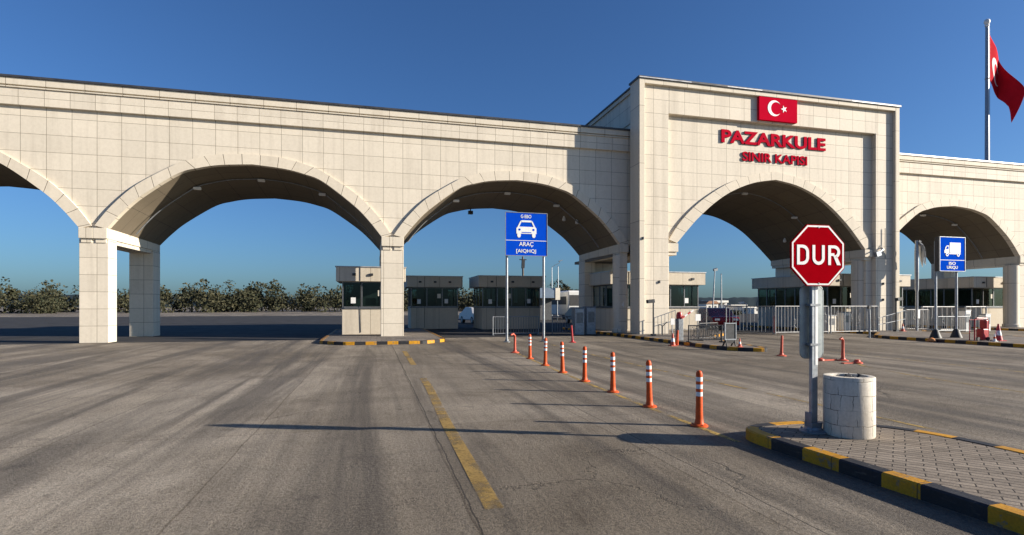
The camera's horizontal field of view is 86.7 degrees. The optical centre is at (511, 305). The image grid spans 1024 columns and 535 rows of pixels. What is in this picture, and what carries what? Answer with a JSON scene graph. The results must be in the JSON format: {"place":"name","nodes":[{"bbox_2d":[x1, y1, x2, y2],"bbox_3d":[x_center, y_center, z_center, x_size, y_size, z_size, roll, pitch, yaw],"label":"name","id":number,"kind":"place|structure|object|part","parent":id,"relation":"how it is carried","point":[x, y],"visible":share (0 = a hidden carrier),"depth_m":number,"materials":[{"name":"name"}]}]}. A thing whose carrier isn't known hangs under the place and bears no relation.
{"place":"outdoors","nodes":[
{"label":"outdoors","id":0,"kind":"place"},
{"bbox_2d":[1,294,757,306],"bbox_3d":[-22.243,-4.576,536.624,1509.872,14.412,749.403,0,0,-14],"label":"hill","id":1,"kind":"structure","parent":0,"point":[751,301],"depth_m":569.57,"materials":[{"name":"green plant"}]},
{"bbox_2d":[324,328,441,341],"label":"pavement","id":2,"kind":"structure","parent":0,"point":[416,334],"depth_m":25.23,"materials":[{"name":"grey concrete"}]},
{"bbox_2d":[335,266,406,334],"bbox_3d":[-7.616,-0.236,29.394,3.540,3.488,3.500,0,0,-14],"label":"control booth","id":3,"kind":"object","parent":2,"relation":"on","point":[361,300],"visible":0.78,"depth_m":27.87,"materials":[{"name":"metal"}]},
{"bbox_2d":[342,281,380,307],"bbox_3d":[-7.282,-0.540,28.092,2.890,1.340,0.070,0,0,-14],"label":"window","id":4,"kind":"structure","parent":3,"relation":"in","point":[370,298],"depth_m":27.95,"materials":[{"name":"glass"}]},
{"bbox_2d":[0,314,958,344],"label":"road","id":5,"kind":"structure","parent":0,"point":[39,330],"depth_m":36.09,"materials":[{"name":"grey asphalt"}]},
{"bbox_2d":[404,275,462,328],"bbox_3d":[-5.636,-0.175,38.369,3.840,3.610,3.700,0,0,-14],"label":"control booth","id":6,"kind":"object","parent":5,"relation":"on","point":[432,302],"visible":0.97,"depth_m":36.90,"materials":[{"name":"metal"}]},
{"bbox_2d":[408,287,410,306],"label":"window","id":7,"kind":"structure","parent":6,"relation":"in","point":[410,287],"depth_m":38.00,"materials":[{"name":"glass"}]},
{"bbox_2d":[411,287,457,306],"bbox_3d":[-5.277,-0.540,36.969,3.190,1.340,0.070,0,0,-14],"label":"window","id":8,"kind":"structure","parent":6,"relation":"in","point":[450,293],"depth_m":36.97,"materials":[{"name":"glass"}]},
{"bbox_2d":[459,307,473,323],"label":"parked car","id":9,"kind":"object","parent":5,"relation":"on","point":[466,313],"visible":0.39,"depth_m":47.85,"materials":[{"name":"white paint"}]},
{"bbox_2d":[468,275,545,328],"bbox_3d":[-0.421,-0.175,38.263,4.690,3.610,3.900,0,0,-14],"label":"control booth","id":10,"kind":"object","parent":5,"relation":"on","point":[490,296],"visible":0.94,"depth_m":36.72,"materials":[{"name":"metal"}]},
{"bbox_2d":[474,287,481,306],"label":"window","id":11,"kind":"structure","parent":10,"relation":"in","point":[477,291],"depth_m":37.74,"materials":[{"name":"glass"}]},
{"bbox_2d":[482,287,539,306],"bbox_3d":[-0.036,-0.540,36.766,4.040,1.340,0.070,0,0,-14],"label":"window","id":12,"kind":"structure","parent":10,"relation":"in","point":[519,295],"depth_m":36.79,"materials":[{"name":"glass"}]},
{"bbox_2d":[492,316,539,335],"bbox_3d":[0.216,1.117,29.248,2.665,1.034,0.440,0,0,-19],"label":"crowd barrier","id":13,"kind":"object","parent":5,"relation":"on","point":[513,325],"visible":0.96,"depth_m":29.24,"materials":[{"name":"metal"}]},
{"bbox_2d":[519,256,526,275],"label":"timber pole","id":14,"kind":"object","parent":5,"relation":"on","point":[523,263],"visible":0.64,"depth_m":59.87,"materials":[{"name":"wood"}]},
{"bbox_2d":[540,288,559,319],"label":"canopy kiosk","id":15,"kind":"object","parent":5,"relation":"on","point":[551,294],"visible":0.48,"depth_m":59.18,"materials":[{"name":"metal"}]},
{"bbox_2d":[552,316,571,333],"bbox_3d":[3.288,1.117,30.553,2.096,1.034,0.440,0,0,-3],"label":"crowd barrier","id":16,"kind":"object","parent":5,"relation":"on","point":[562,324],"visible":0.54,"depth_m":30.51,"materials":[{"name":"metal"}]},
{"bbox_2d":[552,290,578,318],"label":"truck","id":17,"kind":"object","parent":5,"relation":"on","point":[568,300],"visible":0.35,"depth_m":60.67,"materials":[{"name":"white paint"}]},
{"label":"side window","id":18,"kind":"part","parent":17,"relation":"part of","materials":[{"name":"black glass"}]},
{"bbox_2d":[571,307,584,334],"bbox_3d":[3.609,0.875,29.706,0.590,1.510,0.590,0,0,-14],"label":"lane cabinet","id":19,"kind":"object","parent":5,"relation":"on","point":[578,320],"visible":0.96,"depth_m":29.44,"materials":[{"name":"metal"}]},
{"bbox_3d":[3.678,0.688,29.436,0.374,0.580,0.005,0,0,-14],"label":"door","id":20,"kind":"part","parent":19,"relation":"part of","materials":[{"name":"metal"}]},
{"bbox_2d":[583,306,595,334],"bbox_3d":[4.309,0.850,30.195,0.590,1.560,0.590,0,0,-14],"label":"lane cabinet","id":21,"kind":"object","parent":5,"relation":"on","point":[589,320],"visible":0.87,"depth_m":29.93,"materials":[{"name":"metal"}]},
{"bbox_3d":[4.378,0.655,29.926,0.374,0.600,0.005,0,0,-14],"label":"door","id":22,"kind":"part","parent":21,"relation":"part of","materials":[{"name":"metal"}]},
{"bbox_2d":[712,268,717,307],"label":"lamp post","id":23,"kind":"object","parent":5,"relation":"on","point":[715,269],"visible":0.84,"depth_m":59.94,"materials":[{"name":"metal"}]},
{"bbox_2d":[699,308,739,329],"bbox_3d":[13.631,0.905,36.512,1.736,1.450,4.300,0,0,1],"label":"parked car","id":24,"kind":"object","parent":5,"relation":"on","point":[716,315],"visible":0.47,"depth_m":35.25,"materials":[{"name":"red paint"}]},
{"bbox_2d":[720,274,721,307],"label":"lamp post","id":25,"kind":"object","parent":5,"relation":"on","point":[721,292],"visible":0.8,"depth_m":59.96,"materials":[{"name":"metal"}]},
{"bbox_2d":[738,302,747,329],"bbox_3d":[15.342,0.700,35.940,0.670,1.860,0.180,0,0,-14],"label":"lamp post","id":26,"kind":"object","parent":5,"relation":"on","point":[746,323],"visible":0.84,"depth_m":35.94,"materials":[{"name":"metal"}]},
{"bbox_2d":[0,307,1023,534],"bbox_3d":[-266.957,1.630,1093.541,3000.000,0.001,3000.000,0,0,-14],"label":"ground","id":27,"kind":"structure","parent":0,"point":[292,437],"depth_m":6.88,"materials":[{"name":"grey asphalt"}]},
{"bbox_2d":[0,277,578,313],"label":"wood","id":28,"kind":"object","parent":27,"relation":"on","point":[47,299],"visible":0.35,"depth_m":126.73,"materials":[{"name":"green plant"}]},
{"bbox_2d":[320,328,444,344],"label":"kerb","id":29,"kind":"structure","parent":27,"relation":"on","point":[322,341],"depth_m":22.51,"materials":[{"name":"yellow paint"}]},
{"bbox_2d":[402,351,416,364],"bbox_3d":[-3.247,1.626,17.002,0.155,0.001,4.600,0,0,-14],"label":"lane marking","id":30,"kind":"object","parent":27,"relation":"on","point":[411,360],"visible":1,"depth_m":16.21,"materials":[{"name":"yellow paint"}]},
{"bbox_2d":[420,378,501,507],"bbox_3d":[-1.059,1.626,8.200,0.182,0.001,7.943,0,0,-13],"label":"lane marking","id":31,"kind":"object","parent":27,"relation":"on","point":[464,455],"visible":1,"depth_m":5.77,"materials":[{"name":"yellow paint"}]},
{"bbox_2d":[0,73,1023,342],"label":"border gate","id":32,"kind":"structure","parent":27,"relation":"on","point":[642,175],"depth_m":28.48,"materials":[{"name":"stone"}]},
{"bbox_2d":[984,19,990,160],"bbox_3d":[33.918,-14.850,38.727,0.380,11.160,0.374,0,0,-14],"label":"flagpole","id":33,"kind":"object","parent":32,"relation":"on","point":[987,66],"visible":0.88,"depth_m":38.65,"materials":[{"name":"metal"}]},
{"bbox_2d":[990,36,1023,122],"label":"flag","id":34,"kind":"object","parent":33,"relation":"hanging from","point":[1008,88],"visible":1,"depth_m":38.89,"materials":[{"name":"fabric"}]},
{"bbox_2d":[510,333,518,352],"bbox_3d":[0.089,1.288,18.529,0.317,0.685,0.295,0,0,-14],"label":"marker post","id":35,"kind":"object","parent":27,"relation":"on","point":[514,351],"visible":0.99,"depth_m":18.49,"materials":[{"name":"orange plastic"}]},
{"bbox_2d":[503,212,546,341],"bbox_3d":[0.596,-1.231,24.111,2.020,5.722,0.320,0,0,-14],"label":"car lane sign","id":36,"kind":"object","parent":27,"relation":"on","point":[525,233],"visible":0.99,"depth_m":23.99,"materials":[{"name":"blue metal"}]},
{"bbox_2d":[526,334,533,358],"bbox_3d":[0.543,1.254,16.474,0.230,0.752,0.230,1,-1,-40],"label":"bollard","id":37,"kind":"object","parent":27,"relation":"on","point":[529,347],"visible":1,"depth_m":16.43,"materials":[{"name":"orange plastic"}]},
{"bbox_2d":[541,338,548,365],"bbox_3d":[0.901,1.254,14.627,0.230,0.752,0.230,1,0,7],"label":"bollard","id":38,"kind":"object","parent":27,"relation":"on","point":[545,354],"visible":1,"depth_m":14.59,"materials":[{"name":"orange plastic"}]},
{"bbox_2d":[558,342,566,372],"bbox_3d":[1.210,1.254,13.082,0.230,0.752,0.230,-1,0,9],"label":"bollard","id":39,"kind":"object","parent":27,"relation":"on","point":[562,369],"visible":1,"depth_m":13.04,"materials":[{"name":"orange plastic"}]},
{"bbox_2d":[569,325,575,342],"bbox_3d":[2.643,1.255,23.655,0.300,0.750,0.295,0,0,-14],"label":"marker post","id":40,"kind":"object","parent":27,"relation":"on","point":[572,340],"visible":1,"depth_m":23.61,"materials":[{"name":"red plastic"}]},
{"bbox_2d":[579,346,589,381],"bbox_3d":[1.553,1.254,11.594,0.230,0.752,0.230,0,-1,12],"label":"bollard","id":41,"kind":"object","parent":27,"relation":"on","point":[584,375],"visible":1,"depth_m":11.55,"materials":[{"name":"orange plastic"}]},
{"bbox_2d":[607,352,618,392],"bbox_3d":[1.887,1.254,10.162,0.230,0.752,0.230,0,-1,-7],"label":"bollard","id":42,"kind":"object","parent":27,"relation":"on","point":[612,374],"visible":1,"depth_m":10.12,"materials":[{"name":"orange plastic"}]},
{"bbox_2d":[518,353,739,441],"bbox_3d":[1.303,1.626,12.803,0.178,0.001,13.015,0,0,-12],"label":"lane marking","id":43,"kind":"object","parent":27,"relation":"on","point":[713,432],"visible":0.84,"depth_m":7.64,"materials":[{"name":"yellow paint"}]},
{"bbox_2d":[642,360,656,407],"bbox_3d":[2.194,1.254,8.686,0.230,0.752,0.230,-1,0,-23],"label":"bollard","id":44,"kind":"object","parent":27,"relation":"on","point":[649,402],"visible":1,"depth_m":8.65,"materials":[{"name":"orange plastic"}]},
{"bbox_2d":[563,327,766,351],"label":"kerb","id":45,"kind":"structure","parent":27,"relation":"on","point":[762,349],"depth_m":21.47,"materials":[{"name":"yellow paint"}]},
{"bbox_2d":[671,318,674,332],"bbox_3d":[6.593,1.029,22.305,0.180,0.958,0.060,0,0,-14],"label":"notice","id":46,"kind":"object","parent":27,"relation":"on","point":[672,321],"visible":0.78,"depth_m":22.29,"materials":[{"name":"metal"}]},
{"bbox_2d":[668,333,677,345],"bbox_3d":[6.420,1.375,21.652,0.267,0.510,0.267,0,0,-14],"label":"traffic cone","id":47,"kind":"object","parent":27,"relation":"on","point":[672,343],"visible":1,"depth_m":21.59,"materials":[{"name":"orange plastic"}]},
{"bbox_2d":[676,330,678,344],"bbox_3d":[6.655,1.312,21.820,0.118,0.603,0.106,0,0,-14],"label":"marker post","id":48,"kind":"object","parent":27,"relation":"on","point":[677,340],"visible":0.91,"depth_m":21.80,"materials":[{"name":"orange plastic"}]},
{"bbox_2d":[690,370,707,427],"bbox_3d":[2.524,1.254,7.312,0.230,0.752,0.230,0,0,-14],"label":"bollard","id":49,"kind":"object","parent":27,"relation":"on","point":[699,422],"visible":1,"depth_m":7.27,"materials":[{"name":"orange plastic"}]},
{"bbox_2d":[543,342,923,427],"bbox_3d":[3.346,1.626,15.288,0.284,0.001,17.202,0,0,-14],"label":"lane marking","id":50,"kind":"object","parent":27,"relation":"on","point":[781,396],"visible":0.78,"depth_m":9.75,"materials":[{"name":"yellow paint"}]},
{"bbox_2d":[731,309,745,314],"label":"scrub","id":51,"kind":"object","parent":27,"relation":"on","point":[739,312],"visible":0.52,"depth_m":87.73,"materials":[{"name":"green plant"}]},
{"bbox_2d":[730,307,756,313],"bbox_3d":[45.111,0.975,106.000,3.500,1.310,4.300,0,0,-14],"label":"white house","id":52,"kind":"structure","parent":27,"relation":"on","point":[738,308],"depth_m":104.21,"materials":[{"name":"white paint"}]},
{"bbox_2d":[725,306,773,333],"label":"swing gate","id":53,"kind":"structure","parent":27,"relation":"on","point":[772,332],"depth_m":30.58,"materials":[{"name":"metal"}]},
{"bbox_2d":[748,308,757,313],"bbox_3d":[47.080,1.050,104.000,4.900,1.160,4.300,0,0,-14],"label":"white house","id":54,"kind":"structure","parent":27,"relation":"on","point":[753,310],"depth_m":101.72,"materials":[{"name":"white paint"}]},
{"bbox_2d":[776,335,786,355],"bbox_3d":[8.625,1.300,17.366,0.300,0.660,0.295,0,0,-14],"label":"marker post","id":55,"kind":"object","parent":27,"relation":"on","point":[781,349],"visible":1,"depth_m":17.33,"materials":[{"name":"orange plastic"}]},
{"bbox_2d":[774,306,828,333],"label":"swing gate","id":56,"kind":"structure","parent":27,"relation":"on","point":[827,322],"depth_m":29.91,"materials":[{"name":"metal"}]},
{"bbox_2d":[818,358,836,360],"bbox_3d":[9.106,1.583,15.837,0.850,0.086,0.220,0,0,-14],"label":"broken base","id":57,"kind":"object","parent":27,"relation":"on","point":[820,359],"visible":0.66,"depth_m":15.80,"materials":[{"name":"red plastic"}]},
{"bbox_2d":[825,315,836,331],"bbox_3d":[18.848,1.095,32.276,0.640,1.010,0.540,0,0,-14],"label":"lane cabinet","id":58,"kind":"object","parent":27,"relation":"on","point":[829,323],"visible":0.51,"depth_m":32.06,"materials":[{"name":"metal"}]},
{"bbox_2d":[837,337,848,360],"bbox_3d":[9.687,1.278,15.883,0.300,0.704,0.295,0,0,-14],"label":"marker post","id":59,"kind":"object","parent":27,"relation":"on","point":[842,358],"visible":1,"depth_m":15.85,"materials":[{"name":"orange plastic"}]},
{"bbox_2d":[841,359,862,363],"bbox_3d":[9.479,1.575,15.107,0.610,0.110,0.273,0,0,-14],"label":"broken base","id":60,"kind":"object","parent":27,"relation":"on","point":[856,361],"visible":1,"depth_m":15.08,"materials":[{"name":"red plastic"}]},
{"bbox_2d":[830,306,877,332],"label":"swing gate","id":61,"kind":"structure","parent":27,"relation":"on","point":[831,331],"depth_m":31.00,"materials":[{"name":"metal"}]},
{"bbox_2d":[867,306,870,337],"bbox_3d":[17.656,0.831,26.808,0.150,1.601,0.100,0,0,-14],"label":"marker pole","id":62,"kind":"object","parent":27,"relation":"on","point":[868,307],"visible":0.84,"depth_m":26.78,"materials":[{"name":"metal"}]},
{"bbox_2d":[744,325,1023,347],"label":"kerb","id":63,"kind":"structure","parent":27,"relation":"on","point":[952,341],"depth_m":24.59,"materials":[{"name":"yellow paint"}]},
{"bbox_2d":[746,421,1023,534],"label":"kerb","id":64,"kind":"structure","parent":27,"relation":"on","point":[993,512],"depth_m":4.84,"materials":[{"name":"yellow paint"}]},
{"bbox_2d":[927,337,936,341],"bbox_3d":[18.633,1.531,24.067,0.340,0.199,0.587,0,0,29],"label":"rubble sack","id":65,"kind":"object","parent":27,"relation":"on","point":[931,339],"visible":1,"depth_m":23.93,"materials":[{"name":"beige fabric"}]},
{"bbox_2d":[921,306,954,329],"bbox_3d":[26.191,0.838,33.233,2.786,1.525,0.086,0,0,-14],"label":"metal fence","id":66,"kind":"object","parent":27,"relation":"on","point":[931,317],"visible":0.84,"depth_m":33.08,"materials":[{"name":"metal"}]},
{"bbox_2d":[858,364,1017,391],"bbox_3d":[9.895,1.626,9.745,0.780,0.001,10.818,0,0,-7],"label":"lane marking","id":67,"kind":"object","parent":27,"relation":"on","point":[944,380],"visible":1,"depth_m":11.25,"materials":[{"name":"yellow paint"}]},
{"bbox_2d":[937,316,973,331],"bbox_3d":[26.210,1.127,32.153,2.460,0.954,0.440,0,0,-12],"label":"crowd barrier","id":68,"kind":"object","parent":27,"relation":"on","point":[950,323],"visible":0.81,"depth_m":32.08,"materials":[{"name":"metal"}]},
{"bbox_2d":[903,324,1023,330],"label":"kerb","id":69,"kind":"structure","parent":27,"relation":"on","point":[1011,329],"depth_m":36.65,"materials":[{"name":"yellow paint"}]},
{"bbox_2d":[958,310,970,331],"bbox_3d":[27.382,0.945,32.816,0.460,1.310,0.460,0,0,-14],"label":"lane cabinet","id":70,"kind":"object","parent":27,"relation":"on","point":[965,323],"visible":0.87,"depth_m":32.62,"materials":[{"name":"white metal"}]},
{"bbox_2d":[965,306,986,329],"bbox_3d":[28.928,0.838,33.832,1.786,1.525,0.086,0,0,-14],"label":"metal fence","id":71,"kind":"object","parent":27,"relation":"on","point":[975,312],"visible":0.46,"depth_m":33.83,"materials":[{"name":"metal"}]},
{"bbox_2d":[978,314,990,330],"bbox_3d":[29.173,1.070,33.482,0.460,1.060,0.460,0,0,-14],"label":"lane cabinet","id":72,"kind":"object","parent":27,"relation":"on","point":[988,316],"visible":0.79,"depth_m":33.32,"materials":[{"name":"white metal"}]},
{"bbox_2d":[0,0,1023,297],"label":"sky","id":73,"kind":"structure","parent":0,"point":[558,61],"materials":[{"name":"blue"}]},
{"bbox_2d":[565,307,571,322],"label":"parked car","id":74,"kind":"object","parent":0,"point":[568,312],"visible":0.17,"depth_m":48.77,"materials":[{"name":"metal"}]},
{"bbox_2d":[567,327,760,347],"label":"pavement","id":75,"kind":"structure","parent":0,"point":[685,338],"depth_m":26.03,"materials":[{"name":"grey concrete"}]},
{"bbox_2d":[589,271,705,330],"bbox_3d":[8.213,-0.586,33.588,6.290,4.188,3.650,0,0,-14],"label":"control booth","id":76,"kind":"object","parent":75,"relation":"on","point":[683,288],"visible":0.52,"depth_m":32.55,"materials":[{"name":"metal"}]},
{"bbox_2d":[594,284,611,306],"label":"window","id":77,"kind":"structure","parent":76,"relation":"in","point":[602,293],"depth_m":32.83,"materials":[{"name":"glass"}]},
{"bbox_2d":[612,284,698,306],"bbox_3d":[8.566,-0.540,32.212,5.640,1.340,0.070,0,0,-14],"label":"window","id":78,"kind":"structure","parent":76,"relation":"in","point":[677,293],"depth_m":32.63,"materials":[{"name":"glass"}]},
{"bbox_2d":[646,299,655,335],"bbox_3d":[6.900,0.608,26.922,0.469,1.804,0.230,0,0,-14],"label":"flood lamp","id":79,"kind":"object","parent":75,"relation":"on","point":[651,301],"visible":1,"depth_m":26.89,"materials":[{"name":"metal"}]},
{"bbox_2d":[654,310,675,334],"bbox_3d":[7.853,0.880,27.853,1.232,1.260,0.042,0,0,-14],"label":"handrail","id":80,"kind":"object","parent":75,"relation":"on","point":[664,323],"visible":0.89,"depth_m":27.87,"materials":[{"name":"metal"}]},
{"bbox_2d":[676,310,693,340],"bbox_3d":[7.343,0.846,23.120,0.738,1.325,0.295,0,0,-14],"label":"boom barrier","id":81,"kind":"object","parent":75,"relation":"on","point":[679,320],"visible":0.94,"depth_m":22.96,"materials":[{"name":"metal"}]},
{"bbox_2d":[669,306,706,330],"bbox_3d":[9.830,0.790,31.613,3.458,1.440,0.058,0,0,-14],"label":"guard rail","id":82,"kind":"object","parent":75,"relation":"on","point":[692,306],"visible":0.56,"depth_m":31.80,"materials":[{"name":"metal"}]},
{"bbox_2d":[695,314,700,324],"bbox_3d":[8.398,0.959,24.524,0.260,1.098,0.060,0,0,-14],"label":"notice","id":83,"kind":"object","parent":75,"relation":"on","point":[697,317],"visible":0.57,"depth_m":24.50,"materials":[{"name":"metal"}]},
{"bbox_2d":[686,325,723,342],"bbox_3d":[7.836,1.148,21.989,1.430,0.712,0.440,0,0,-4],"label":"crowd barrier","id":84,"kind":"object","parent":75,"relation":"on","point":[697,330],"visible":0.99,"depth_m":21.97,"materials":[{"name":"metal"}]},
{"bbox_2d":[697,322,719,340],"bbox_3d":[8.475,1.127,23.419,1.486,0.754,0.440,0,0,-39],"label":"crowd barrier","id":85,"kind":"object","parent":75,"relation":"on","point":[707,330],"visible":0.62,"depth_m":23.37,"materials":[{"name":"metal"}]},
{"bbox_2d":[722,322,736,345],"bbox_3d":[7.947,1.076,19.848,0.480,0.892,0.297,0,0,-14],"label":"notice board","id":86,"kind":"object","parent":75,"relation":"on","point":[730,332],"visible":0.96,"depth_m":19.78,"materials":[{"name":"metal"}]},
{"bbox_2d":[699,301,718,308],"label":"white house","id":87,"kind":"structure","parent":0,"point":[708,304],"depth_m":106.15,"materials":[{"name":"ceramic"}]},
{"bbox_2d":[710,300,727,307],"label":"white gatehouse","id":88,"kind":"object","parent":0,"point":[724,302],"visible":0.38,"depth_m":117.04,"materials":[{"name":"white paint"}]},
{"bbox_2d":[719,305,745,307],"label":"white house","id":89,"kind":"structure","parent":0,"point":[723,306],"depth_m":110.43,"materials":[{"name":"white paint"}]},
{"bbox_2d":[755,325,1023,343],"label":"pavement","id":90,"kind":"structure","parent":0,"point":[919,333],"depth_m":26.89,"materials":[{"name":"grey concrete"}]},
{"bbox_2d":[752,273,909,328],"bbox_3d":[21.944,-0.236,37.913,6.640,3.488,7.100,0,0,-14],"label":"control booth","id":91,"kind":"object","parent":90,"relation":"on","point":[779,291],"visible":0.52,"depth_m":36.93,"materials":[{"name":"metal"}]},
{"bbox_2d":[759,286,826,305],"bbox_3d":[19.079,-0.540,37.188,0.070,1.340,6.240,0,0,-14],"label":"window","id":92,"kind":"structure","parent":91,"relation":"in","point":[789,296],"depth_m":37.98,"materials":[{"name":"glass"}]},
{"bbox_2d":[827,286,902,306],"bbox_3d":[22.726,-0.540,34.867,5.990,1.340,0.070,0,0,-14],"label":"window","id":93,"kind":"structure","parent":91,"relation":"in","point":[842,298],"depth_m":34.36,"materials":[{"name":"glass"}]},
{"bbox_2d":[837,312,850,329],"bbox_3d":[19.986,0.953,32.672,0.590,1.110,0.540,0,0,-14],"label":"lane cabinet","id":94,"kind":"object","parent":90,"relation":"on","point":[848,320],"visible":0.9,"depth_m":32.46,"materials":[{"name":"metal"}]},
{"bbox_2d":[878,310,904,330],"bbox_3d":[21.875,0.900,31.247,1.982,1.220,0.042,0,0,-14],"label":"handrail","id":95,"kind":"object","parent":90,"relation":"on","point":[889,322],"visible":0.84,"depth_m":31.17,"materials":[{"name":"metal"}]},
{"bbox_2d":[893,297,902,331],"bbox_3d":[22.095,0.533,31.030,0.469,1.954,0.230,0,0,-14],"label":"flood lamp","id":96,"kind":"object","parent":90,"relation":"on","point":[896,300],"visible":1,"depth_m":30.97,"materials":[{"name":"metal"}]},
{"bbox_2d":[906,309,928,329],"bbox_3d":[24.232,0.875,32.420,1.758,1.250,0.058,0,0,-14],"label":"metal fence","id":97,"kind":"object","parent":90,"relation":"on","point":[919,318],"visible":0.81,"depth_m":32.43,"materials":[{"name":"metal"}]},
{"bbox_2d":[914,240,925,330],"bbox_3d":[23.988,-1.164,31.881,0.589,5.343,0.439,0,0,-14],"label":"wrapped pole","id":98,"kind":"object","parent":90,"relation":"on","point":[919,251],"visible":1,"depth_m":31.83,"materials":[{"name":"metal"}]},
{"bbox_2d":[929,236,965,337],"bbox_3d":[20.104,-0.802,25.012,1.860,4.620,0.544,0,0,-14],"label":"truck lane sign","id":99,"kind":"object","parent":90,"relation":"on","point":[949,254],"visible":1,"depth_m":24.81,"materials":[{"name":"blue metal"}]},
{"bbox_2d":[969,317,989,340],"bbox_3d":[19.946,1.016,23.137,0.830,0.983,0.350,0,0,-14],"label":"barrier cart","id":100,"kind":"object","parent":90,"relation":"on","point":[982,333],"visible":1,"depth_m":23.10,"materials":[{"name":"red plastic"}]},
{"bbox_2d":[990,324,1006,340],"bbox_3d":[20.533,1.147,22.901,0.384,0.721,0.384,0,0,-14],"label":"traffic cone","id":101,"kind":"object","parent":90,"relation":"on","point":[998,334],"visible":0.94,"depth_m":22.83,"materials":[{"name":"red plastic"}]},
{"bbox_2d":[758,424,1023,509],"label":"pavement","id":102,"kind":"structure","parent":0,"point":[989,473],"depth_m":5.37,"materials":[{"name":"brick"}]},
{"bbox_2d":[790,224,843,434],"bbox_3d":[3.581,0.281,6.448,0.721,2.453,0.310,0,0,-14],"label":"stop sign","id":103,"kind":"object","parent":102,"relation":"on","point":[816,257],"visible":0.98,"depth_m":6.42,"materials":[{"name":"metal"}]},
{"bbox_2d":[823,373,875,439],"bbox_3d":[3.932,1.151,6.332,0.528,0.714,0.528,0,0,-14],"label":"litter bin","id":104,"kind":"object","parent":102,"relation":"on","point":[849,405],"visible":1,"depth_m":6.12,"materials":[{"name":"stone"}]},
{"bbox_2d":[904,324,1023,328],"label":"pavement","id":105,"kind":"structure","parent":0,"point":[996,327],"depth_m":36.48,"materials":[{"name":"grey concrete"}]},
{"bbox_2d":[903,276,1002,326],"bbox_3d":[33.711,-0.236,41.141,5.640,3.488,6.500,0,0,-14],"label":"control booth","id":106,"kind":"object","parent":105,"relation":"on","point":[980,291],"visible":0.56,"depth_m":38.61,"materials":[{"name":"beige stone cladding"},{"name":"tinted glass"},{"name":"aluminium"}]},
{"bbox_2d":[903,288,970,306],"bbox_3d":[31.330,-0.540,40.540,0.070,1.340,5.640,0,0,-14],"label":"window","id":107,"kind":"structure","parent":106,"relation":"in","point":[946,296],"depth_m":39.94,"materials":[{"name":"glass"}]},
{"bbox_2d":[971,288,1002,306],"bbox_3d":[34.418,-0.540,38.385,4.990,1.340,0.070,0,0,-14],"label":"window","id":108,"kind":"structure","parent":106,"relation":"in","point":[983,295],"depth_m":38.13,"materials":[{"name":"glass"}]}
]}

